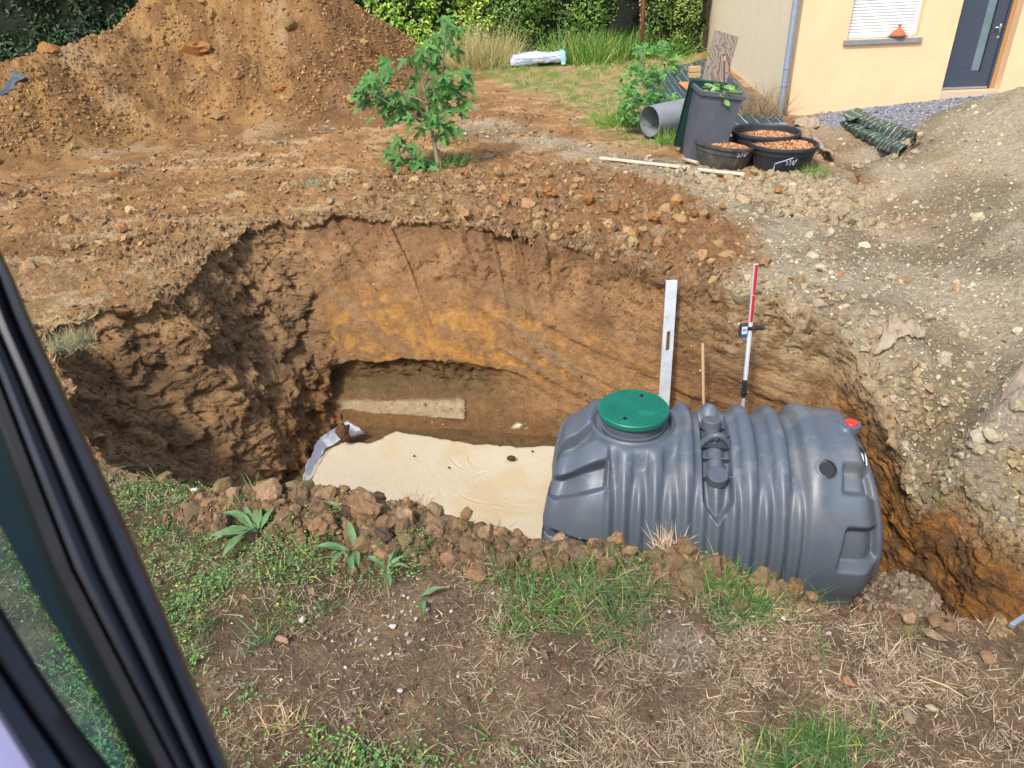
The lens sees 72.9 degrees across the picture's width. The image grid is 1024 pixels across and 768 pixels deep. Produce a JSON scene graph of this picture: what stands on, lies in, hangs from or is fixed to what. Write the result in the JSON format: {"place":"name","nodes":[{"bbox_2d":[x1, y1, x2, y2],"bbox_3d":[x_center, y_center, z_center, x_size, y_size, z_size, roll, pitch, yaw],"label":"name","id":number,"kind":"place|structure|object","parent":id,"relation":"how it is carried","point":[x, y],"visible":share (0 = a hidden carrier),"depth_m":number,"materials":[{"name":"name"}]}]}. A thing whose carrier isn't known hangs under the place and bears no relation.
{"place":"outdoors","nodes":[
{"label":"outdoors","id":0,"kind":"place"},
{"bbox_2d":[0,250,228,767],"bbox_3d":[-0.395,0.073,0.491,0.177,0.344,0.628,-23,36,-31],"label":"excavator door","id":1,"kind":"structure","parent":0,"point":[66,531],"depth_m":0.53,"materials":[{"name":"metal"}]},
{"bbox_2d":[0,32,1023,767],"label":"ground","id":2,"kind":"structure","parent":0,"point":[40,244],"depth_m":5.64,"materials":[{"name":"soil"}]},
{"bbox_2d":[0,0,138,61],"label":"conifer hedge","id":3,"kind":"object","parent":2,"relation":"on","point":[28,26],"visible":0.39,"depth_m":21.48,"materials":[{"name":"green plant"}]},
{"bbox_2d":[42,320,103,362],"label":"grass tuft","id":4,"kind":"object","parent":2,"relation":"on","point":[65,343],"visible":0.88,"depth_m":5.62,"materials":[{"name":"plant"}]},
{"bbox_2d":[0,0,441,183],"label":"spoil heap","id":5,"kind":"object","parent":2,"relation":"on","point":[171,143],"visible":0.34,"depth_m":13.72,"materials":[{"name":"soil"}]},
{"bbox_2d":[0,71,28,95],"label":"rag","id":6,"kind":"object","parent":5,"relation":"on","point":[16,77],"visible":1,"depth_m":9.62,"materials":[{"name":"fabric"}]},
{"bbox_2d":[36,41,59,53],"bbox_3d":[-8.558,-6.174,12.752,0.407,0.244,0.263,-3,30,0],"label":"clay lump","id":7,"kind":"object","parent":5,"relation":"on","point":[46,47],"visible":0.98,"depth_m":12.70,"materials":[{"name":"soil"}]},
{"bbox_2d":[178,41,211,55],"bbox_3d":[-6.540,-6.904,14.355,0.743,0.345,0.520,-3,30,0],"label":"clay lump","id":8,"kind":"object","parent":5,"relation":"on","point":[200,48],"visible":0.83,"depth_m":14.17,"materials":[{"name":"soil"}]},
{"bbox_2d":[0,0,437,164],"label":"heap lumps","id":9,"kind":"object","parent":5,"relation":"on","point":[289,23],"visible":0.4,"depth_m":14.05,"materials":[{"name":"soil"}]},
{"bbox_2d":[0,0,441,173],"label":"heap crumbs","id":10,"kind":"object","parent":5,"relation":"on","point":[106,81],"visible":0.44,"depth_m":13.68,"materials":[{"name":"soil"}]},
{"bbox_2d":[212,510,231,539],"bbox_3d":[-1.495,0.723,3.564,0.085,0.140,0.171,-8,31,-9],"label":"soil clod","id":11,"kind":"object","parent":2,"relation":"on","point":[221,520],"visible":0.73,"depth_m":3.52,"materials":[{"name":"soil"}]},
{"bbox_2d":[211,507,272,556],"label":"dock plant","id":12,"kind":"object","parent":2,"relation":"on","point":[254,519],"visible":1,"depth_m":3.49,"materials":[{"name":"green plant"}]},
{"bbox_2d":[253,477,281,501],"bbox_3d":[-1.296,0.604,3.709,0.145,0.154,0.175,-14,32,-18],"label":"soil clod","id":13,"kind":"object","parent":2,"relation":"on","point":[271,488],"visible":0.77,"depth_m":3.68,"materials":[{"name":"soil"}]},
{"bbox_2d":[247,693,311,750],"bbox_3d":[-0.893,1.267,2.626,0.253,0.136,0.269,-16,33,-21],"label":"straw tuft","id":14,"kind":"object","parent":2,"relation":"on","point":[280,725],"visible":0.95,"depth_m":2.63,"materials":[{"name":"plant"}]},
{"bbox_2d":[307,510,338,540],"bbox_3d":[-0.939,0.716,3.471,0.148,0.151,0.173,-20,34,-26],"label":"soil clod","id":15,"kind":"object","parent":2,"relation":"on","point":[317,524],"visible":0.89,"depth_m":3.43,"materials":[{"name":"soil"}]},
{"bbox_2d":[0,87,653,296],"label":"clay crumbs","id":16,"kind":"object","parent":2,"relation":"on","point":[97,243],"visible":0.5,"depth_m":9.59,"materials":[{"name":"soil"}]},
{"bbox_2d":[313,521,359,574],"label":"dock plant","id":17,"kind":"object","parent":2,"relation":"on","point":[353,558],"visible":1,"depth_m":3.32,"materials":[{"name":"green plant"}]},
{"bbox_2d":[347,489,382,521],"bbox_3d":[-0.767,0.637,3.556,0.251,0.196,0.158,8,32,17],"label":"soil clod","id":18,"kind":"object","parent":2,"relation":"on","point":[364,505],"visible":0.91,"depth_m":3.49,"materials":[{"name":"soil"}]},
{"bbox_2d":[372,527,392,542],"bbox_3d":[-0.635,0.755,3.405,0.107,0.095,0.080,7,32,17],"label":"soil clod","id":19,"kind":"object","parent":2,"relation":"on","point":[385,534],"visible":0.69,"depth_m":3.39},
{"bbox_2d":[362,547,409,587],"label":"dock plant","id":20,"kind":"object","parent":2,"relation":"on","point":[392,558],"visible":0.98,"depth_m":3.24,"materials":[{"name":"green plant"}]},
{"bbox_2d":[395,506,415,524],"bbox_3d":[-0.541,0.689,3.519,0.107,0.120,0.102,-3,30,0],"label":"soil clod","id":21,"kind":"object","parent":2,"relation":"on","point":[400,512],"visible":0.65,"depth_m":3.49,"materials":[{"name":"soil"}]},
{"bbox_2d":[350,15,477,174],"bbox_3d":[-1.413,-4.037,9.940,1.859,2.179,1.114,-3,30,0],"label":"fig tree","id":22,"kind":"object","parent":2,"relation":"on","point":[443,96],"visible":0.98,"depth_m":9.91,"materials":[{"name":"green plant"}]},
{"bbox_2d":[396,480,445,513],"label":"straw tuft","id":23,"kind":"object","parent":2,"relation":"on","point":[421,499],"visible":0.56,"depth_m":3.69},
{"bbox_2d":[362,0,495,56],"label":"ash shrub","id":24,"kind":"object","parent":2,"relation":"on","point":[416,19],"visible":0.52,"depth_m":20.42,"materials":[{"name":"green plant"}]},
{"bbox_2d":[418,586,446,615],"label":"dock plant","id":25,"kind":"object","parent":2,"relation":"on","point":[422,603],"visible":1,"depth_m":3.08,"materials":[{"name":"green plant"}]},
{"bbox_2d":[424,518,444,540],"bbox_3d":[-0.383,0.724,3.449,0.106,0.093,0.110,3,31,10],"label":"soil clod","id":26,"kind":"object","parent":2,"relation":"on","point":[434,526],"visible":0.9,"depth_m":3.41,"materials":[{"name":"soil"}]},
{"bbox_2d":[426,150,482,168],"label":"grass tuft","id":27,"kind":"object","parent":2,"relation":"on","point":[454,161],"visible":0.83,"depth_m":10.54,"materials":[{"name":"green plant"}]},
{"bbox_2d":[460,506,472,519],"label":"soil clod","id":28,"kind":"object","parent":2,"relation":"on","point":[466,513],"visible":0.96,"depth_m":3.54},
{"bbox_2d":[0,458,952,767],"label":"green grass","id":29,"kind":"structure","parent":2,"relation":"on","point":[802,740],"depth_m":2.97,"materials":[{"name":"green plant"}]},
{"bbox_2d":[429,15,543,70],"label":"tall grass","id":30,"kind":"structure","parent":2,"relation":"on","point":[476,56],"depth_m":18.73,"materials":[{"name":"plant"}]},
{"bbox_2d":[163,477,822,613],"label":"soil lumps","id":31,"kind":"object","parent":2,"relation":"on","point":[451,558],"visible":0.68,"depth_m":3.32,"materials":[{"name":"soil"}]},
{"bbox_2d":[16,489,976,767],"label":"pale pebbles","id":32,"kind":"object","parent":2,"relation":"on","point":[502,699],"visible":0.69,"depth_m":2.87,"materials":[{"name":"stone"}]},
{"bbox_2d":[1,479,1018,767],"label":"soil crumbs","id":33,"kind":"object","parent":2,"relation":"on","point":[447,539],"visible":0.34,"depth_m":3.25,"materials":[{"name":"soil"}]},
{"bbox_2d":[0,466,1022,767],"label":"weeds","id":34,"kind":"object","parent":2,"relation":"on","point":[312,746],"visible":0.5,"depth_m":3.08,"materials":[{"name":"green plant"}]},
{"bbox_2d":[0,458,1023,767],"bbox_3d":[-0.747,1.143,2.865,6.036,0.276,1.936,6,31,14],"label":"dry stalks","id":35,"kind":"object","parent":2,"relation":"on","point":[702,722],"visible":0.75,"depth_m":2.69,"materials":[{"name":"plant"}]},
{"bbox_2d":[0,75,1023,519],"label":"field crumbs","id":36,"kind":"object","parent":2,"relation":"on","point":[948,421],"visible":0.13,"depth_m":7.71,"materials":[{"name":"soil"}]},
{"bbox_2d":[9,144,1015,370],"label":"field lumps","id":37,"kind":"object","parent":2,"relation":"on","point":[761,259],"visible":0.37,"depth_m":8.09,"materials":[{"name":"soil"}]},
{"bbox_2d":[33,208,1023,641],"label":"rim lumps","id":38,"kind":"object","parent":2,"relation":"on","point":[909,422],"visible":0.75,"depth_m":5.50,"materials":[{"name":"soil"}]},
{"bbox_2d":[480,565,592,667],"bbox_3d":[0.079,0.996,3.030,0.551,0.457,0.518,-14,32,-17],"label":"grass clump","id":39,"kind":"object","parent":2,"relation":"on","point":[532,611],"visible":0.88,"depth_m":3.01,"materials":[{"name":"green plant"}]},
{"bbox_2d":[510,49,565,66],"bbox_3d":[0.699,-8.831,18.783,1.500,0.367,0.731,-3,30,0],"label":"wrapped pack","id":40,"kind":"object","parent":2,"relation":"on","point":[538,57],"visible":0.97,"depth_m":18.55,"materials":[{"name":"plastic"}]},
{"bbox_2d":[541,185,556,198],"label":"soil clod","id":41,"kind":"object","parent":2,"relation":"on","point":[549,192],"visible":0.98,"depth_m":8.56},
{"bbox_2d":[517,548,608,633],"bbox_3d":[0.237,0.936,3.086,0.412,0.270,0.486,8,32,18],"label":"grass clump","id":42,"kind":"object","parent":2,"relation":"on","point":[575,591],"visible":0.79,"depth_m":3.07,"materials":[{"name":"green plant"}]},
{"bbox_2d":[486,0,641,53],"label":"privet bush","id":43,"kind":"object","parent":2,"relation":"on","point":[571,16],"visible":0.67,"depth_m":20.41,"materials":[{"name":"green plant"}]},
{"bbox_2d":[534,23,645,68],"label":"tall weeds","id":44,"kind":"object","parent":2,"relation":"on","point":[596,50],"visible":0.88,"depth_m":19.03,"materials":[{"name":"green plant"}]},
{"bbox_2d":[565,541,634,592],"bbox_3d":[0.379,0.850,3.190,0.414,0.202,0.373,-3,30,0],"label":"grass clump","id":45,"kind":"object","parent":2,"relation":"on","point":[614,583],"visible":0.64,"depth_m":3.15,"materials":[{"name":"green plant"}]},
{"bbox_2d":[587,104,641,128],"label":"grass tuft","id":46,"kind":"object","parent":2,"relation":"on","point":[614,117],"visible":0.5,"depth_m":12.84,"materials":[{"name":"green plant"}]},
{"bbox_2d":[606,198,624,214],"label":"soil clod","id":47,"kind":"object","parent":2,"relation":"on","point":[616,206],"visible":0.94,"depth_m":7.85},
{"bbox_2d":[607,530,625,545],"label":"soil clod","id":48,"kind":"object","parent":2,"relation":"on","point":[619,539],"visible":0.77,"depth_m":3.33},
{"bbox_2d":[599,156,686,168],"bbox_3d":[1.835,-3.141,9.827,1.352,0.033,0.050,18,36,32],"label":"white strip","id":49,"kind":"object","parent":2,"relation":"on","point":[641,162],"visible":1,"depth_m":9.80,"materials":[{"name":"plastic"}]},
{"bbox_2d":[640,0,645,45],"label":"rusty post","id":50,"kind":"object","parent":2,"relation":"on","point":[642,19],"visible":0.47,"depth_m":19.04,"materials":[{"name":"metal"}]},
{"bbox_2d":[612,40,682,128],"bbox_3d":[2.377,-5.040,11.795,1.381,1.461,2.057,-3,30,0],"label":"fig bush","id":51,"kind":"object","parent":2,"relation":"on","point":[630,104],"visible":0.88,"depth_m":11.62,"materials":[{"name":"green plant"}]},
{"bbox_2d":[595,26,708,59],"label":"tall weeds","id":52,"kind":"object","parent":2,"relation":"on","point":[679,48],"visible":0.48,"depth_m":19.40,"materials":[{"name":"green plant"}]},
{"bbox_2d":[647,210,659,224],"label":"soil clod","id":53,"kind":"object","parent":2,"relation":"on","point":[653,216],"visible":1,"depth_m":7.60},
{"bbox_2d":[646,126,675,145],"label":"grass tuft","id":54,"kind":"object","parent":2,"relation":"on","point":[667,138],"visible":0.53,"depth_m":11.18,"materials":[{"name":"green plant"}]},
{"bbox_2d":[640,98,684,136],"bbox_3d":[2.798,-4.535,11.697,1.264,0.527,0.490,-19,34,-26],"label":"grey pipe","id":55,"kind":"object","parent":2,"relation":"on","point":[668,115],"visible":0.52,"depth_m":11.44,"materials":[{"name":"plastic"}]},
{"bbox_2d":[645,518,699,551],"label":"straw tuft","id":56,"kind":"object","parent":2,"relation":"on","point":[662,542],"visible":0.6,"depth_m":3.34,"materials":[{"name":"plant"}]},
{"bbox_2d":[640,0,708,54],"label":"loose bush","id":57,"kind":"object","parent":2,"relation":"on","point":[667,16],"visible":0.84,"depth_m":19.56,"materials":[{"name":"green plant"}]},
{"bbox_2d":[673,78,745,160],"bbox_3d":[2.796,-3.689,9.837,0.785,1.168,0.834,-3,30,0],"label":"wheeled bin","id":58,"kind":"object","parent":2,"relation":"on","point":[704,118],"visible":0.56,"depth_m":9.60,"materials":[{"name":"plastic"}]},
{"bbox_2d":[702,82,740,105],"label":"cut leaves","id":59,"kind":"object","parent":58,"relation":"in","point":[731,88],"visible":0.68,"depth_m":9.52,"materials":[{"name":"green plant"}]},
{"bbox_2d":[646,59,785,125],"bbox_3d":[4.052,-6.384,15.043,2.045,0.351,9.176,0,30,5],"label":"ground fabric","id":60,"kind":"object","parent":2,"relation":"on","point":[678,88],"visible":0.27,"depth_m":15.16,"materials":[{"name":"fabric"}]},
{"bbox_2d":[702,30,738,81],"bbox_3d":[3.718,-5.652,12.696,0.385,1.437,1.575,13,34,25],"label":"plywood board","id":61,"kind":"object","parent":60,"relation":"on","point":[723,43],"visible":0.64,"depth_m":12.74,"materials":[{"name":"wood"}]},
{"bbox_2d":[697,168,744,175],"bbox_3d":[2.796,-2.843,9.287,0.620,0.068,0.050,9,32,20],"label":"white strip","id":62,"kind":"object","parent":2,"relation":"on","point":[721,171],"visible":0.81,"depth_m":9.27,"materials":[{"name":"plastic"}]},
{"bbox_2d":[671,534,774,620],"bbox_3d":[0.938,0.866,3.067,0.470,0.255,0.468,-3,30,0],"label":"grass clump","id":63,"kind":"object","parent":2,"relation":"on","point":[720,583],"visible":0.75,"depth_m":3.05,"materials":[{"name":"green plant"}]},
{"bbox_2d":[695,136,754,170],"bbox_3d":[2.990,-3.250,9.755,0.859,0.417,0.865,-3,30,0],"label":"tub","id":64,"kind":"object","parent":2,"relation":"on","point":[718,157],"visible":0.63,"depth_m":9.49,"materials":[{"name":"plastic"}]},
{"bbox_2d":[711,141,748,148],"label":"tub wood chips","id":65,"kind":"object","parent":64,"relation":"in","point":[736,145],"visible":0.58,"depth_m":9.62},
{"bbox_2d":[461,87,1023,526],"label":"gravel stones","id":66,"kind":"object","parent":2,"relation":"on","point":[1005,435],"visible":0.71,"depth_m":6.55,"materials":[{"name":"gravel"}]},
{"bbox_2d":[464,85,1023,522],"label":"gravel lumps","id":67,"kind":"object","parent":2,"relation":"on","point":[978,436],"visible":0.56,"depth_m":6.02,"materials":[{"name":"stone"}]},
{"bbox_2d":[713,564,794,628],"bbox_3d":[1.050,0.923,2.978,0.419,0.213,0.372,-21,35,-28],"label":"grass clump","id":68,"kind":"object","parent":2,"relation":"on","point":[761,603],"visible":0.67,"depth_m":2.96,"materials":[{"name":"green plant"}]},
{"bbox_2d":[719,719,802,767],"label":"grass clump","id":69,"kind":"object","parent":2,"relation":"on","point":[758,750],"visible":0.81,"depth_m":2.44,"materials":[{"name":"green plant"}]},
{"bbox_2d":[731,123,801,160],"bbox_3d":[3.644,-3.475,10.012,0.978,0.412,0.978,-3,30,0],"label":"tub","id":70,"kind":"object","parent":2,"relation":"on","point":[738,132],"visible":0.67,"depth_m":9.97,"materials":[{"name":"plastic"}]},
{"bbox_2d":[745,130,793,136],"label":"tub wood chips","id":71,"kind":"object","parent":70,"relation":"in","point":[775,133],"visible":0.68,"depth_m":9.92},
{"bbox_2d":[736,73,807,121],"bbox_3d":[4.574,-5.281,12.794,1.677,0.818,1.705,-3,30,0],"label":"dry shrub","id":72,"kind":"object","parent":2,"relation":"on","point":[758,108],"visible":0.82,"depth_m":12.71,"materials":[{"name":"plant"}]},
{"bbox_2d":[645,164,903,235],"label":"ridge clods","id":73,"kind":"object","parent":2,"relation":"on","point":[791,197],"visible":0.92,"depth_m":8.64,"materials":[{"name":"soil"}]},
{"bbox_2d":[748,135,819,172],"bbox_3d":[3.737,-3.180,9.600,0.930,0.364,0.930,-3,30,0],"label":"tub","id":74,"kind":"object","parent":2,"relation":"on","point":[764,158],"visible":0.69,"depth_m":9.33,"materials":[{"name":"plastic"}]},
{"bbox_2d":[753,139,812,149],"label":"tub wood chips","id":75,"kind":"object","parent":74,"relation":"in","point":[795,143],"visible":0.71,"depth_m":9.45,"materials":[{"name":"wood"}]},
{"bbox_2d":[786,577,804,600],"bbox_3d":[1.238,0.896,3.040,0.080,0.103,0.114,15,35,28],"label":"soil clod","id":76,"kind":"object","parent":2,"relation":"on","point":[791,582],"visible":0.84,"depth_m":3.01,"materials":[{"name":"soil"}]},
{"bbox_2d":[793,116,819,127],"bbox_3d":[5.129,-4.566,12.143,0.414,0.179,0.742,-3,30,0],"label":"muddy geotextile","id":77,"kind":"object","parent":2,"relation":"on","point":[804,121],"visible":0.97,"depth_m":12.12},
{"bbox_2d":[795,163,834,178],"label":"grass tuft","id":78,"kind":"object","parent":2,"relation":"on","point":[807,171],"visible":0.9,"depth_m":9.18,"materials":[{"name":"green plant"}]},
{"bbox_2d":[809,123,834,156],"bbox_3d":[4.949,-3.879,11.071,0.253,0.159,2.791,5,31,13],"label":"muddy geotextile","id":79,"kind":"object","parent":2,"relation":"on","point":[829,151],"visible":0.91,"depth_m":10.97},
{"bbox_2d":[771,702,873,767],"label":"grass clump","id":80,"kind":"object","parent":2,"relation":"on","point":[809,731],"visible":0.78,"depth_m":2.47,"materials":[{"name":"green plant"}]},
{"bbox_2d":[702,0,1023,118],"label":"house","id":81,"kind":"structure","parent":2,"relation":"on","point":[833,55],"depth_m":12.28,"materials":[{"name":"paint"}]},
{"bbox_2d":[843,0,922,45],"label":"window","id":82,"kind":"structure","parent":81,"relation":"in","point":[869,18],"depth_m":12.04,"materials":[{"name":"white plastic"}]},
{"bbox_2d":[887,25,908,37],"bbox_3d":[6.704,-6.113,12.016,0.294,0.197,0.294,-25,37,-33],"label":"tagine","id":83,"kind":"object","parent":82,"relation":"on","point":[899,32],"visible":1,"depth_m":11.96,"materials":[{"name":"ceramic"}]},
{"bbox_2d":[939,0,1017,99],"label":"door","id":84,"kind":"structure","parent":81,"relation":"in","point":[983,28],"depth_m":12.21,"materials":[{"name":"grey metal"}]},
{"bbox_2d":[840,108,917,155],"bbox_3d":[5.795,-3.984,10.658,0.792,0.564,4.169,3,31,10],"label":"tarpaulin","id":85,"kind":"object","parent":2,"relation":"on","point":[880,134],"visible":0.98,"depth_m":10.82,"materials":[{"name":"plastic"}]},
{"bbox_2d":[785,93,997,155],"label":"blue gravel","id":86,"kind":"structure","parent":2,"relation":"on","point":[892,110],"depth_m":12.20,"materials":[{"name":"gravel"}]},
{"bbox_2d":[874,311,929,353],"bbox_3d":[3.220,-0.446,5.752,0.615,0.247,0.234,-11,31,-13],"label":"muddy geotextile","id":87,"kind":"object","parent":2,"relation":"on","point":[896,326],"visible":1,"depth_m":5.70,"materials":[{"name":"fabric"}]},
{"bbox_2d":[900,610,917,624],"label":"soil clod","id":88,"kind":"object","parent":2,"relation":"on","point":[910,617],"visible":1,"depth_m":2.88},
{"bbox_2d":[902,709,915,723],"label":"stone","id":89,"kind":"object","parent":2,"relation":"on","point":[909,718],"visible":1,"depth_m":2.51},
{"bbox_2d":[927,613,944,627],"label":"soil clod","id":90,"kind":"object","parent":2,"relation":"on","point":[933,620],"visible":0.99,"depth_m":2.85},
{"bbox_2d":[980,650,996,663],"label":"stone","id":91,"kind":"object","parent":2,"relation":"on","point":[988,657],"visible":0.99,"depth_m":2.70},
{"bbox_2d":[999,357,1023,402],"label":"muddy geotextile","id":92,"kind":"object","parent":2,"relation":"on","point":[1015,381],"visible":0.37,"depth_m":4.76,"materials":[{"name":"fabric"}]},
{"bbox_2d":[1008,614,1023,628],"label":"grey rod","id":93,"kind":"object","parent":2,"relation":"on","point":[1016,622],"visible":1,"depth_m":2.82,"materials":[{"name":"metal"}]},
{"bbox_2d":[45,215,1023,625],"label":"pit wall","id":94,"kind":"structure","parent":0,"point":[493,381],"depth_m":7.17,"materials":[{"name":"soil"}]},
{"bbox_2d":[50,219,857,348],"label":"hanging roots","id":95,"kind":"object","parent":94,"relation":"hanging from","point":[447,230],"visible":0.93,"depth_m":6.64,"materials":[{"name":"plant"}]},
{"bbox_2d":[48,217,1023,626],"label":"wall crumbs","id":96,"kind":"object","parent":94,"relation":"on","point":[208,363],"depth_m":6.56,"materials":[{"name":"soil"}]},
{"bbox_2d":[478,35,706,146],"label":"grass","id":97,"kind":"structure","parent":0,"point":[597,68],"depth_m":17.40,"materials":[{"name":"green plant"}]},
{"bbox_2d":[280,425,941,617],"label":"pit floor","id":98,"kind":"structure","parent":0,"point":[371,434],"depth_m":7.58,"materials":[{"name":"soil"}]},
{"bbox_2d":[303,432,847,607],"bbox_3d":[0.342,1.344,6.308,5.442,0.138,2.628,4,31,12],"label":"sand bed","id":99,"kind":"object","parent":98,"relation":"on","point":[489,482],"visible":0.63,"depth_m":7.03,"materials":[{"name":"sand"}]},
{"bbox_2d":[304,421,363,479],"bbox_3d":[-1.966,0.668,7.308,0.251,0.215,0.983,13,34,25],"label":"white geotextile","id":100,"kind":"object","parent":99,"relation":"on","point":[329,438],"visible":0.84,"depth_m":7.42,"materials":[{"name":"fabric"}]},
{"bbox_2d":[335,422,350,441],"bbox_3d":[-1.825,0.525,7.451,0.164,0.222,0.127,6,31,15],"label":"clay chunk","id":101,"kind":"object","parent":100,"relation":"on","point":[342,432],"visible":1,"depth_m":7.42,"materials":[{"name":"soil"}]},
{"bbox_2d":[658,280,677,405],"bbox_3d":[1.476,-0.050,6.691,0.115,1.890,0.410,3,31,9],"label":"straightedge","id":102,"kind":"object","parent":99,"relation":"on","point":[668,325],"visible":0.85,"depth_m":6.55,"materials":[{"name":"metal"}]},
{"bbox_2d":[701,343,704,404],"bbox_3d":[1.817,0.286,6.566,0.027,1.401,0.272,-14,32,-18],"label":"wooden stick","id":103,"kind":"object","parent":99,"relation":"on","point":[703,372],"visible":0.6,"depth_m":6.41,"materials":[{"name":"brown wood"}]},
{"bbox_2d":[541,389,882,607],"bbox_3d":[1.470,0.882,5.436,2.380,1.596,1.556,2,31,9],"label":"septic tank","id":104,"kind":"object","parent":99,"relation":"on","point":[791,488],"visible":0.8,"depth_m":4.83,"materials":[{"name":"grey plastic"}]},
{"bbox_2d":[740,263,757,406],"bbox_3d":[2.049,0.023,6.115,0.132,2.285,0.040,-3,30,0],"label":"measuring staff","id":105,"kind":"object","parent":99,"relation":"on","point":[743,392],"visible":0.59,"depth_m":5.86,"materials":[{"name":"metal"}]},
{"bbox_2d":[738,323,764,337],"bbox_3d":[2.014,-0.447,5.832,0.205,0.127,0.057,4,31,11],"label":"laser receiver","id":106,"kind":"object","parent":105,"relation":"attached to","point":[744,328],"visible":1,"depth_m":5.81,"materials":[{"name":"plastic"}]},
{"bbox_2d":[848,569,944,616],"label":"floor crumbs","id":107,"kind":"object","parent":98,"relation":"on","point":[903,577],"visible":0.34,"depth_m":5.10,"materials":[{"name":"soil"}]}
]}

